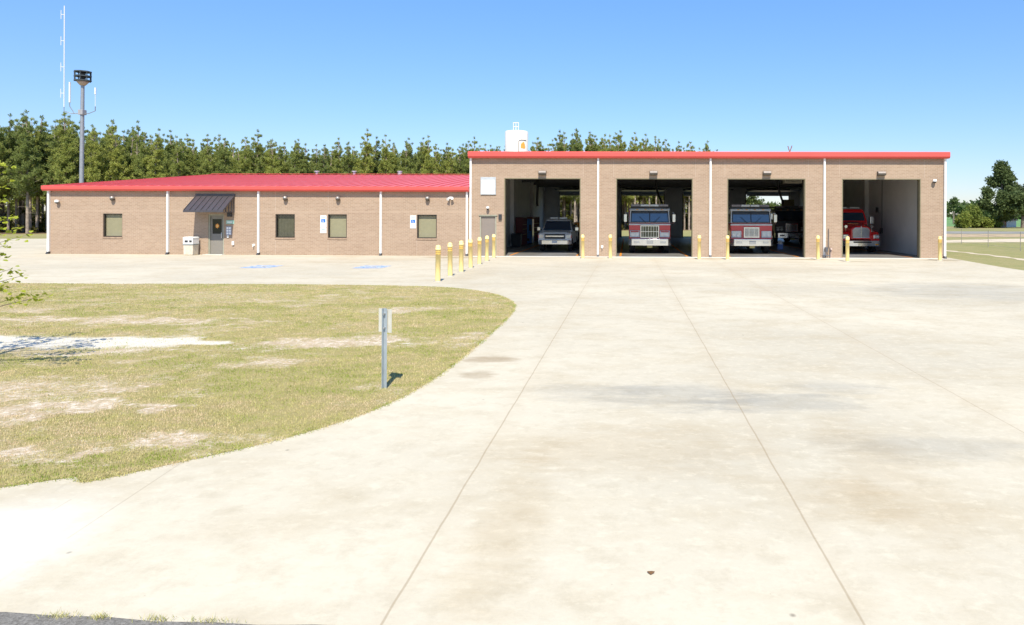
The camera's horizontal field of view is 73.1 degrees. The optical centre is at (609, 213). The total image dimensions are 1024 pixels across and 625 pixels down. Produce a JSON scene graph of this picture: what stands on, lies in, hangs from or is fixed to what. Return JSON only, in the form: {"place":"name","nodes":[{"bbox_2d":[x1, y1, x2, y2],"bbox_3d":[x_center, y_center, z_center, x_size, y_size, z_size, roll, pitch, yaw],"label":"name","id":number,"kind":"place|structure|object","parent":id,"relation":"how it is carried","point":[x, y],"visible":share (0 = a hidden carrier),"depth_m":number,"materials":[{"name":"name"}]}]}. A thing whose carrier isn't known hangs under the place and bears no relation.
{"place":"outdoors","nodes":[
{"label":"outdoors","id":0,"kind":"place"},
{"bbox_2d":[0,612,315,624],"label":"asphalt road","id":1,"kind":"structure","parent":0,"point":[9,618],"depth_m":3.98,"materials":[{"name":"grey asphalt"}]},
{"bbox_2d":[0,282,517,489],"bbox_3d":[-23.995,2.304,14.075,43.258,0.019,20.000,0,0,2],"label":"lawn","id":2,"kind":"structure","parent":0,"point":[9,343],"depth_m":10.96,"materials":[{"name":"plant"}]},
{"bbox_2d":[0,160,52,307],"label":"maple sapling","id":3,"kind":"object","parent":2,"relation":"on","point":[10,272],"visible":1,"depth_m":10.12,"materials":[{"name":"green plant"}]},
{"bbox_2d":[379,308,391,388],"bbox_3d":[-3.078,1.839,9.283,0.245,1.100,0.065,0,0,30],"label":"sign post","id":4,"kind":"object","parent":2,"relation":"on","point":[385,321],"visible":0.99,"depth_m":9.28,"materials":[{"name":"silver metal"}]},
{"bbox_2d":[0,228,690,233],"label":"forest floor","id":5,"kind":"structure","parent":0,"point":[12,231],"depth_m":78.51,"materials":[{"name":"brown"}]},
{"bbox_2d":[0,125,17,204],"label":"pine tree","id":6,"kind":"object","parent":5,"relation":"on","point":[3,152],"visible":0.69,"depth_m":74.08,"materials":[{"name":"green plant"}]},
{"bbox_2d":[0,113,24,229],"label":"pine tree","id":7,"kind":"object","parent":5,"relation":"on","point":[11,145],"visible":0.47,"depth_m":76.86,"materials":[{"name":"green plant"}]},
{"bbox_2d":[6,119,35,231],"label":"pine tree","id":8,"kind":"object","parent":5,"relation":"on","point":[16,199],"visible":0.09,"depth_m":78.44,"materials":[{"name":"green plant"}]},
{"bbox_2d":[8,112,42,231],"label":"pine tree","id":9,"kind":"object","parent":5,"relation":"on","point":[23,208],"visible":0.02,"depth_m":80.78,"materials":[{"name":"green plant"}]},
{"bbox_2d":[4,109,51,232],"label":"pine tree","id":10,"kind":"object","parent":5,"relation":"on","point":[23,158],"visible":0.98,"depth_m":74.62,"materials":[{"name":"green plant"}]},
{"bbox_2d":[12,117,43,232],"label":"pine tree","id":11,"kind":"object","parent":5,"relation":"on","point":[31,134],"visible":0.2,"depth_m":77.50,"materials":[{"name":"green plant"}]},
{"bbox_2d":[18,115,51,232],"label":"pine tree","id":12,"kind":"object","parent":5,"relation":"on","point":[42,144],"visible":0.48,"depth_m":77.78,"materials":[{"name":"green plant"}]},
{"bbox_2d":[40,127,53,231],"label":"pine tree","id":13,"kind":"object","parent":5,"relation":"on","point":[47,140],"visible":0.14,"depth_m":79.25,"materials":[{"name":"green plant"}]},
{"bbox_2d":[40,126,74,194],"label":"pine tree","id":14,"kind":"object","parent":5,"relation":"on","point":[55,144],"visible":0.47,"depth_m":75.68,"materials":[{"name":"green plant"}]},
{"bbox_2d":[41,113,78,183],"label":"pine tree","id":15,"kind":"object","parent":5,"relation":"on","point":[75,134],"visible":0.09,"depth_m":78.07,"materials":[{"name":"green plant"}]},
{"bbox_2d":[41,112,87,199],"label":"pine tree","id":16,"kind":"object","parent":5,"relation":"on","point":[64,139],"visible":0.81,"depth_m":75.60,"materials":[{"name":"green plant"}]},
{"bbox_2d":[78,124,104,182],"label":"pine tree","id":17,"kind":"object","parent":5,"relation":"on","point":[85,148],"visible":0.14,"depth_m":79.37,"materials":[{"name":"green plant"}]},
{"bbox_2d":[84,127,109,181],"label":"pine tree","id":18,"kind":"object","parent":5,"relation":"on","point":[96,160],"visible":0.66,"depth_m":76.45,"materials":[{"name":"green plant"}]},
{"bbox_2d":[100,119,118,178],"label":"pine tree","id":19,"kind":"object","parent":5,"relation":"on","point":[103,142],"visible":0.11,"depth_m":82.16,"materials":[{"name":"green plant"}]},
{"bbox_2d":[98,121,125,181],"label":"pine tree","id":20,"kind":"object","parent":5,"relation":"on","point":[108,140],"visible":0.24,"depth_m":79.03,"materials":[{"name":"green plant"}]},
{"bbox_2d":[101,129,133,180],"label":"pine tree","id":21,"kind":"object","parent":5,"relation":"on","point":[117,165],"visible":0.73,"depth_m":78.11,"materials":[{"name":"green plant"}]},
{"bbox_2d":[121,132,138,179],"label":"pine tree","id":22,"kind":"object","parent":5,"relation":"on","point":[130,149],"visible":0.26,"depth_m":82.61,"materials":[{"name":"green plant"}]},
{"bbox_2d":[126,139,141,178],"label":"pine tree","id":23,"kind":"object","parent":5,"relation":"on","point":[129,172],"visible":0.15,"depth_m":80.54,"materials":[{"name":"green plant"}]},
{"bbox_2d":[127,121,145,174],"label":"pine tree","id":24,"kind":"object","parent":5,"relation":"on","point":[138,136],"visible":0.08,"depth_m":85.20,"materials":[{"name":"green plant"}]},
{"bbox_2d":[130,132,153,178],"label":"pine tree","id":25,"kind":"object","parent":5,"relation":"on","point":[141,167],"visible":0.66,"depth_m":78.62,"materials":[{"name":"green plant"}]},
{"bbox_2d":[138,133,167,178],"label":"pine tree","id":26,"kind":"object","parent":5,"relation":"on","point":[152,163],"visible":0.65,"depth_m":78.54,"materials":[{"name":"green plant"}]},
{"bbox_2d":[161,129,178,176],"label":"pine tree","id":27,"kind":"object","parent":5,"relation":"on","point":[168,150],"visible":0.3,"depth_m":81.83,"materials":[{"name":"green plant"}]},
{"bbox_2d":[167,136,193,176],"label":"pine tree","id":28,"kind":"object","parent":5,"relation":"on","point":[178,170],"visible":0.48,"depth_m":79.76,"materials":[{"name":"green plant"}]},
{"bbox_2d":[167,138,195,175],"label":"pine tree","id":29,"kind":"object","parent":5,"relation":"on","point":[189,172],"visible":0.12,"depth_m":82.15,"materials":[{"name":"green plant"}]},
{"bbox_2d":[185,140,202,175],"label":"pine tree","id":30,"kind":"object","parent":5,"relation":"on","point":[194,167],"visible":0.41,"depth_m":82.73,"materials":[{"name":"green plant"}]},
{"bbox_2d":[199,134,220,174],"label":"pine tree","id":31,"kind":"object","parent":5,"relation":"on","point":[206,165],"visible":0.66,"depth_m":81.39,"materials":[{"name":"green plant"}]},
{"bbox_2d":[210,137,236,174],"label":"pine tree","id":32,"kind":"object","parent":5,"relation":"on","point":[221,165],"visible":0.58,"depth_m":82.03,"materials":[{"name":"green plant"}]},
{"bbox_2d":[232,137,253,174],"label":"pine tree","id":33,"kind":"object","parent":5,"relation":"on","point":[244,166],"visible":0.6,"depth_m":82.82,"materials":[{"name":"green plant"}]},
{"bbox_2d":[245,129,266,174],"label":"pine tree","id":34,"kind":"object","parent":5,"relation":"on","point":[259,164],"visible":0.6,"depth_m":83.37,"materials":[{"name":"green plant"}]},
{"bbox_2d":[264,138,284,174],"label":"pine tree","id":35,"kind":"object","parent":5,"relation":"on","point":[272,168],"visible":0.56,"depth_m":83.67,"materials":[{"name":"green plant"}]},
{"bbox_2d":[279,142,291,174],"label":"pine tree","id":36,"kind":"object","parent":5,"relation":"on","point":[285,170],"visible":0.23,"depth_m":88.67,"materials":[{"name":"green plant"}]},
{"bbox_2d":[287,140,305,174],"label":"pine tree","id":37,"kind":"object","parent":5,"relation":"on","point":[295,160],"visible":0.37,"depth_m":84.54,"materials":[{"name":"green plant"}]},
{"bbox_2d":[293,139,309,173],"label":"pine tree","id":38,"kind":"object","parent":5,"relation":"on","point":[306,163],"visible":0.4,"depth_m":85.45,"materials":[{"name":"green plant"}]},
{"bbox_2d":[307,144,320,174],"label":"pine tree","id":39,"kind":"object","parent":5,"relation":"on","point":[313,164],"visible":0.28,"depth_m":87.53,"materials":[{"name":"green plant"}]},
{"bbox_2d":[313,144,332,174],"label":"pine tree","id":40,"kind":"object","parent":5,"relation":"on","point":[322,168],"visible":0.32,"depth_m":85.92,"materials":[{"name":"green plant"}]},
{"bbox_2d":[330,137,345,174],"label":"pine tree","id":41,"kind":"object","parent":5,"relation":"on","point":[339,160],"visible":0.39,"depth_m":89.16,"materials":[{"name":"green plant"}]},
{"bbox_2d":[0,203,690,232],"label":"undergrowth","id":42,"kind":"object","parent":5,"relation":"on","point":[43,229],"visible":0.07,"depth_m":87.03,"materials":[{"name":"green plant"}]},
{"bbox_2d":[338,141,358,174],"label":"pine tree","id":43,"kind":"object","parent":5,"relation":"on","point":[348,163],"visible":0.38,"depth_m":87.05,"materials":[{"name":"green plant"}]},
{"bbox_2d":[352,128,374,174],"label":"pine tree","id":44,"kind":"object","parent":5,"relation":"on","point":[366,161],"visible":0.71,"depth_m":87.43,"materials":[{"name":"green plant"}]},
{"bbox_2d":[370,136,381,174],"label":"pine tree","id":45,"kind":"object","parent":5,"relation":"on","point":[376,160],"visible":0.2,"depth_m":89.81,"materials":[{"name":"green plant"}]},
{"bbox_2d":[377,134,396,174],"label":"pine tree","id":46,"kind":"object","parent":5,"relation":"on","point":[386,161],"visible":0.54,"depth_m":88.17,"materials":[{"name":"green plant"}]},
{"bbox_2d":[395,140,417,174],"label":"pine tree","id":47,"kind":"object","parent":5,"relation":"on","point":[406,163],"visible":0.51,"depth_m":89.27,"materials":[{"name":"green plant"}]},
{"bbox_2d":[402,138,417,174],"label":"pine tree","id":48,"kind":"object","parent":5,"relation":"on","point":[413,158],"visible":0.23,"depth_m":91.69,"materials":[{"name":"green plant"}]},
{"bbox_2d":[413,142,425,174],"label":"pine tree","id":49,"kind":"object","parent":5,"relation":"on","point":[421,160],"visible":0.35,"depth_m":89.98,"materials":[{"name":"green plant"}]},
{"bbox_2d":[417,135,437,174],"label":"pine tree","id":50,"kind":"object","parent":5,"relation":"on","point":[429,164],"visible":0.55,"depth_m":89.69,"materials":[{"name":"green plant"}]},
{"bbox_2d":[437,142,452,173],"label":"pine tree","id":51,"kind":"object","parent":5,"relation":"on","point":[443,169],"visible":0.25,"depth_m":93.08,"materials":[{"name":"green plant"}]},
{"bbox_2d":[443,148,456,173],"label":"pine tree","id":52,"kind":"object","parent":5,"relation":"on","point":[450,165],"visible":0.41,"depth_m":91.49,"materials":[{"name":"green plant"}]},
{"bbox_2d":[454,147,463,173],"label":"pine tree","id":53,"kind":"object","parent":5,"relation":"on","point":[460,170],"visible":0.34,"depth_m":94.36,"materials":[{"name":"green plant"}]},
{"bbox_2d":[460,141,469,173],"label":"pine tree","id":54,"kind":"object","parent":5,"relation":"on","point":[465,169],"visible":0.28,"depth_m":92.26,"materials":[{"name":"green plant"}]},
{"bbox_2d":[552,129,566,209],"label":"pine tree","id":55,"kind":"object","parent":5,"relation":"on","point":[559,146],"visible":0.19,"depth_m":96.16,"materials":[{"name":"green plant"}]},
{"bbox_2d":[560,132,569,216],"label":"pine tree","id":56,"kind":"object","parent":5,"relation":"on","point":[563,199],"visible":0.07,"depth_m":101.62,"materials":[{"name":"green plant"}]},
{"bbox_2d":[563,133,578,215],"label":"pine tree","id":57,"kind":"object","parent":5,"relation":"on","point":[570,149],"visible":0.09,"depth_m":99.97,"materials":[{"name":"green plant"}]},
{"bbox_2d":[566,128,582,221],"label":"pine tree","id":58,"kind":"object","parent":5,"relation":"on","point":[576,145],"visible":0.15,"depth_m":97.96,"materials":[{"name":"green plant"}]},
{"bbox_2d":[584,132,596,151],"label":"pine tree","id":59,"kind":"object","parent":5,"relation":"on","point":[591,147],"visible":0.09,"depth_m":98.20,"materials":[{"name":"green plant"}]},
{"bbox_2d":[617,130,626,228],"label":"pine tree","id":60,"kind":"object","parent":5,"relation":"on","point":[623,146],"visible":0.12,"depth_m":104.52,"materials":[{"name":"green plant"}]},
{"bbox_2d":[622,132,642,203],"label":"pine tree","id":61,"kind":"object","parent":5,"relation":"on","point":[636,148],"visible":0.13,"depth_m":98.67,"materials":[{"name":"green plant"}]},
{"bbox_2d":[683,141,694,229],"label":"pine tree","id":62,"kind":"object","parent":5,"relation":"on","point":[687,146],"visible":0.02,"depth_m":101.99,"materials":[{"name":"green plant"}]},
{"bbox_2d":[0,239,1023,624],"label":"concrete driveway","id":63,"kind":"structure","parent":0,"point":[716,441],"depth_m":6.27,"materials":[{"name":"beige concrete"}]},
{"bbox_2d":[0,477,74,580],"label":"concrete slab","id":64,"kind":"structure","parent":63,"relation":"on","point":[25,527],"depth_m":5.26,"materials":[{"name":"beige concrete"}]},
{"bbox_2d":[35,610,245,623],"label":"verge grass","id":65,"kind":"structure","parent":63,"relation":"on","point":[103,615],"depth_m":4.01,"materials":[{"name":"green plant"}]},
{"bbox_2d":[183,237,198,254],"bbox_3d":[-23.473,1.807,38.250,0.594,1.023,0.594,0,0,2],"label":"litter bin","id":66,"kind":"object","parent":63,"relation":"on","point":[190,245],"visible":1,"depth_m":37.99,"materials":[{"name":"white paint"}]},
{"bbox_2d":[433,245,441,281],"bbox_3d":[-6.007,1.737,23.888,0.320,1.285,0.320,1,0,-42],"label":"bollard","id":67,"kind":"object","parent":63,"relation":"on","point":[437,263],"visible":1,"depth_m":23.81,"materials":[{"name":"metal"}]},
{"bbox_2d":[447,242,453,276],"bbox_3d":[-6.064,1.736,25.945,0.320,1.285,0.320,-1,0,-34],"label":"bollard","id":68,"kind":"object","parent":63,"relation":"on","point":[450,261],"visible":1,"depth_m":25.87,"materials":[{"name":"metal"}]},
{"bbox_2d":[459,241,463,272],"bbox_3d":[-6.021,1.736,27.700,0.320,1.285,0.320,0,-1,-11],"label":"bollard","id":69,"kind":"object","parent":63,"relation":"on","point":[461,254],"visible":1,"depth_m":27.63,"materials":[{"name":"metal"}]},
{"bbox_2d":[468,239,473,267],"bbox_3d":[-6.069,1.736,29.783,0.320,1.285,0.320,0,0,-30],"label":"bollard","id":70,"kind":"object","parent":63,"relation":"on","point":[470,252],"visible":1,"depth_m":29.71,"materials":[{"name":"metal"}]},
{"bbox_2d":[476,237,482,264],"bbox_3d":[-6.089,1.736,31.935,0.320,1.285,0.320,1,-1,-41],"label":"bollard","id":71,"kind":"object","parent":63,"relation":"on","point":[479,252],"visible":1,"depth_m":31.85,"materials":[{"name":"metal"}]},
{"bbox_2d":[936,236,942,260],"bbox_3d":[17.318,1.818,35.731,0.320,1.285,0.320,0,0,-11],"label":"bollard","id":72,"kind":"object","parent":63,"relation":"on","point":[939,248],"visible":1,"depth_m":35.66,"materials":[{"name":"metal"}]},
{"bbox_2d":[0,226,1023,269],"bbox_3d":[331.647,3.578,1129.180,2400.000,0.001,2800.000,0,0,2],"label":"ground","id":73,"kind":"structure","parent":0,"point":[996,249],"depth_m":50.55,"materials":[{"name":"green plant"}]},
{"bbox_2d":[60,6,95,182],"bbox_3d":[-47.569,-8.191,61.353,3.248,20.854,1.220,0,0,2],"label":"siren mast","id":74,"kind":"object","parent":73,"relation":"on","point":[83,81],"visible":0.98,"depth_m":61.19,"materials":[{"name":"metal"}]},
{"bbox_2d":[5,135,687,224],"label":"woodland","id":75,"kind":"object","parent":73,"relation":"on","point":[12,205],"depth_m":96.29,"materials":[{"name":"green plant"}]},
{"bbox_2d":[41,146,949,258],"bbox_3d":[-6.370,-0.898,53.329,50.800,7.152,32.540,0,0,2],"label":"fire station","id":76,"kind":"object","parent":73,"relation":"on","point":[900,197],"visible":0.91,"depth_m":38.42,"materials":[{"name":"beige brick"}]},
{"bbox_2d":[102,213,122,238],"bbox_3d":[-28.278,0.701,38.892,1.157,1.420,0.235,0,0,2],"label":"window","id":77,"kind":"structure","parent":76,"relation":"in","point":[114,221],"depth_m":39.00,"materials":[{"name":"beige glass"}]},
{"bbox_2d":[208,214,223,253],"bbox_3d":[-22.295,1.177,38.731,0.912,2.290,0.134,0,0,2],"label":"office door","id":78,"kind":"structure","parent":76,"relation":"in","point":[215,221],"depth_m":38.74,"materials":[{"name":"white paint"}]},
{"bbox_2d":[275,214,294,238],"bbox_3d":[-18.326,0.736,38.667,1.152,1.420,0.340,0,0,2],"label":"window","id":79,"kind":"structure","parent":76,"relation":"in","point":[286,221],"depth_m":38.73,"materials":[{"name":"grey glass"}]},
{"bbox_2d":[327,214,346,239],"bbox_3d":[-15.344,0.746,38.531,1.121,1.420,0.235,0,0,2],"label":"window","id":80,"kind":"structure","parent":76,"relation":"in","point":[337,223],"depth_m":38.63,"materials":[{"name":"beige glass"}]},
{"bbox_2d":[416,215,436,239],"bbox_3d":[-10.257,0.764,38.389,1.159,1.420,0.235,0,0,2],"label":"window","id":81,"kind":"structure","parent":76,"relation":"in","point":[426,224],"depth_m":38.49,"materials":[{"name":"beige glass"}]},
{"bbox_2d":[480,216,495,255],"bbox_3d":[-6.797,1.246,38.279,0.928,2.260,0.172,0,0,2],"label":"side door","id":82,"kind":"structure","parent":76,"relation":"in","point":[487,223],"depth_m":38.26,"materials":[{"name":"metal"}]},
{"bbox_2d":[481,177,495,194],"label":"wall panel","id":83,"kind":"structure","parent":76,"relation":"attached to","point":[488,185],"depth_m":38.16,"materials":[{"name":"white metal"}]},
{"bbox_2d":[516,217,526,244],"bbox_3d":[-6.768,1.314,52.459,0.550,2.100,2.140,0,0,2],"label":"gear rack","id":84,"kind":"object","parent":76,"relation":"on","point":[521,224],"visible":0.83,"depth_m":51.40,"materials":[{"name":"red metal"}]},
{"bbox_2d":[537,217,578,250],"bbox_3d":[-3.344,1.311,45.498,2.704,2.132,5.925,0,0,2],"label":"pickup truck","id":85,"kind":"object","parent":76,"relation":"on","point":[560,231],"visible":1,"depth_m":43.65,"materials":[{"name":"silver metal"}]},
{"bbox_2d":[555,189,579,218],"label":"overhead door","id":86,"kind":"structure","parent":76,"relation":"in","point":[571,192],"depth_m":68.68,"materials":[{"name":"metal"}]},
{"bbox_2d":[621,189,666,236],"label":"overhead door","id":87,"kind":"structure","parent":76,"relation":"in","point":[625,192],"depth_m":68.48,"materials":[{"name":"metal"}]},
{"bbox_2d":[624,204,675,252],"bbox_3d":[2.543,0.912,45.318,3.120,2.970,9.458,0,0,2],"label":"fire engine","id":88,"kind":"object","parent":76,"relation":"on","point":[649,227],"visible":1,"depth_m":41.10,"materials":[{"name":"red metal"}]},
{"bbox_2d":[728,205,776,252],"bbox_3d":[8.649,0.933,45.247,3.120,2.970,9.458,0,0,2],"label":"fire engine","id":89,"kind":"object","parent":76,"relation":"on","point":[749,226],"visible":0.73,"depth_m":41.04,"materials":[{"name":"red metal"}]},
{"bbox_2d":[746,189,800,199],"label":"overhead door","id":90,"kind":"structure","parent":76,"relation":"in","point":[755,192],"depth_m":68.05,"materials":[{"name":"metal"}]},
{"bbox_2d":[769,206,802,243],"bbox_3d":[14.561,0.909,58.287,3.307,3.059,9.458,0,0,2],"label":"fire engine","id":91,"kind":"object","parent":76,"relation":"in","point":[788,226],"visible":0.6,"depth_m":54.14,"materials":[{"name":"black metal"}]},
{"bbox_2d":[843,207,879,251],"bbox_3d":[15.802,1.003,46.921,2.920,2.880,9.512,0,0,2],"label":"tanker truck","id":92,"kind":"object","parent":76,"relation":"on","point":[857,231],"visible":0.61,"depth_m":42.71,"materials":[{"name":"red metal"}]},
{"bbox_2d":[505,122,527,150],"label":"storage silo","id":93,"kind":"object","parent":73,"relation":"on","point":[516,140],"visible":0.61,"depth_m":79.16,"materials":[{"name":"white paint"}]},
{"bbox_2d":[746,196,764,204],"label":"leafy tree","id":94,"kind":"object","parent":73,"relation":"on","point":[751,200],"visible":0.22,"depth_m":111.48,"materials":[{"name":"green plant"}]},
{"bbox_2d":[953,210,971,227],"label":"bush","id":95,"kind":"object","parent":73,"relation":"on","point":[962,219],"visible":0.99,"depth_m":123.76,"materials":[{"name":"green plant"}]},
{"bbox_2d":[962,203,983,227],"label":"bush","id":96,"kind":"object","parent":73,"relation":"on","point":[976,214],"visible":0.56,"depth_m":124.87,"materials":[{"name":"green plant"}]},
{"bbox_2d":[946,228,1023,250],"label":"wire fence","id":97,"kind":"object","parent":73,"relation":"on","point":[988,238],"visible":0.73,"depth_m":51.01,"materials":[{"name":"grey metal"}]},
{"bbox_2d":[975,215,995,227],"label":"bush","id":98,"kind":"object","parent":73,"relation":"on","point":[988,222],"visible":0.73,"depth_m":126.19,"materials":[{"name":"green plant"}]},
{"bbox_2d":[975,159,1023,227],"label":"evergreen tree","id":99,"kind":"object","parent":73,"relation":"on","point":[1007,206],"visible":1,"depth_m":126.43,"materials":[{"name":"green plant"}]},
{"bbox_2d":[0,0,1023,213],"label":"sky","id":100,"kind":"structure","parent":0,"point":[733,75],"materials":[{"name":"blue"}]},
{"bbox_2d":[511,233,521,246],"bbox_3d":[-6.646,1.890,48.804,0.739,0.950,0.739,0,0,2],"label":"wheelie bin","id":101,"kind":"object","parent":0,"point":[516,239],"visible":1,"depth_m":48.48,"materials":[{"name":"black plastic"}]},
{"bbox_2d":[527,219,533,242],"bbox_3d":[-6.531,1.390,54.569,0.845,1.950,0.970,0,0,2],"label":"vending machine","id":102,"kind":"object","parent":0,"point":[530,230],"visible":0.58,"depth_m":54.10,"materials":[{"name":"blue metal"}]},
{"bbox_2d":[946,217,1020,226],"bbox_3d":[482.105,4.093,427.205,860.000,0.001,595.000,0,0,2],"label":"green field","id":103,"kind":"structure","parent":0,"point":[949,221],"depth_m":215.10,"materials":[{"name":"green plant"}]},
{"bbox_2d":[764,200,1020,218],"bbox_3d":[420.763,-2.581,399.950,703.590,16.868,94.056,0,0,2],"label":"distant wood","id":104,"kind":"object","parent":103,"relation":"on","point":[961,206],"visible":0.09,"depth_m":376.84,"materials":[{"name":"green plant"}]},
{"bbox_2d":[946,196,960,223],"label":"lone tree","id":105,"kind":"object","parent":103,"relation":"on","point":[954,202],"visible":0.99,"depth_m":185.08,"materials":[{"name":"green plant"}]},
{"bbox_2d":[946,234,1023,236],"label":"dry verge","id":106,"kind":"structure","parent":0,"point":[983,235],"depth_m":80.16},
{"bbox_2d":[946,231,1023,233],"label":"road","id":107,"kind":"structure","parent":0,"point":[982,232],"depth_m":93.68,"materials":[{"name":"grey asphalt"}]},
{"bbox_2d":[946,239,1023,242],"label":"sand track","id":108,"kind":"structure","parent":0,"point":[997,240],"depth_m":64.28,"materials":[{"name":"beige sand"}]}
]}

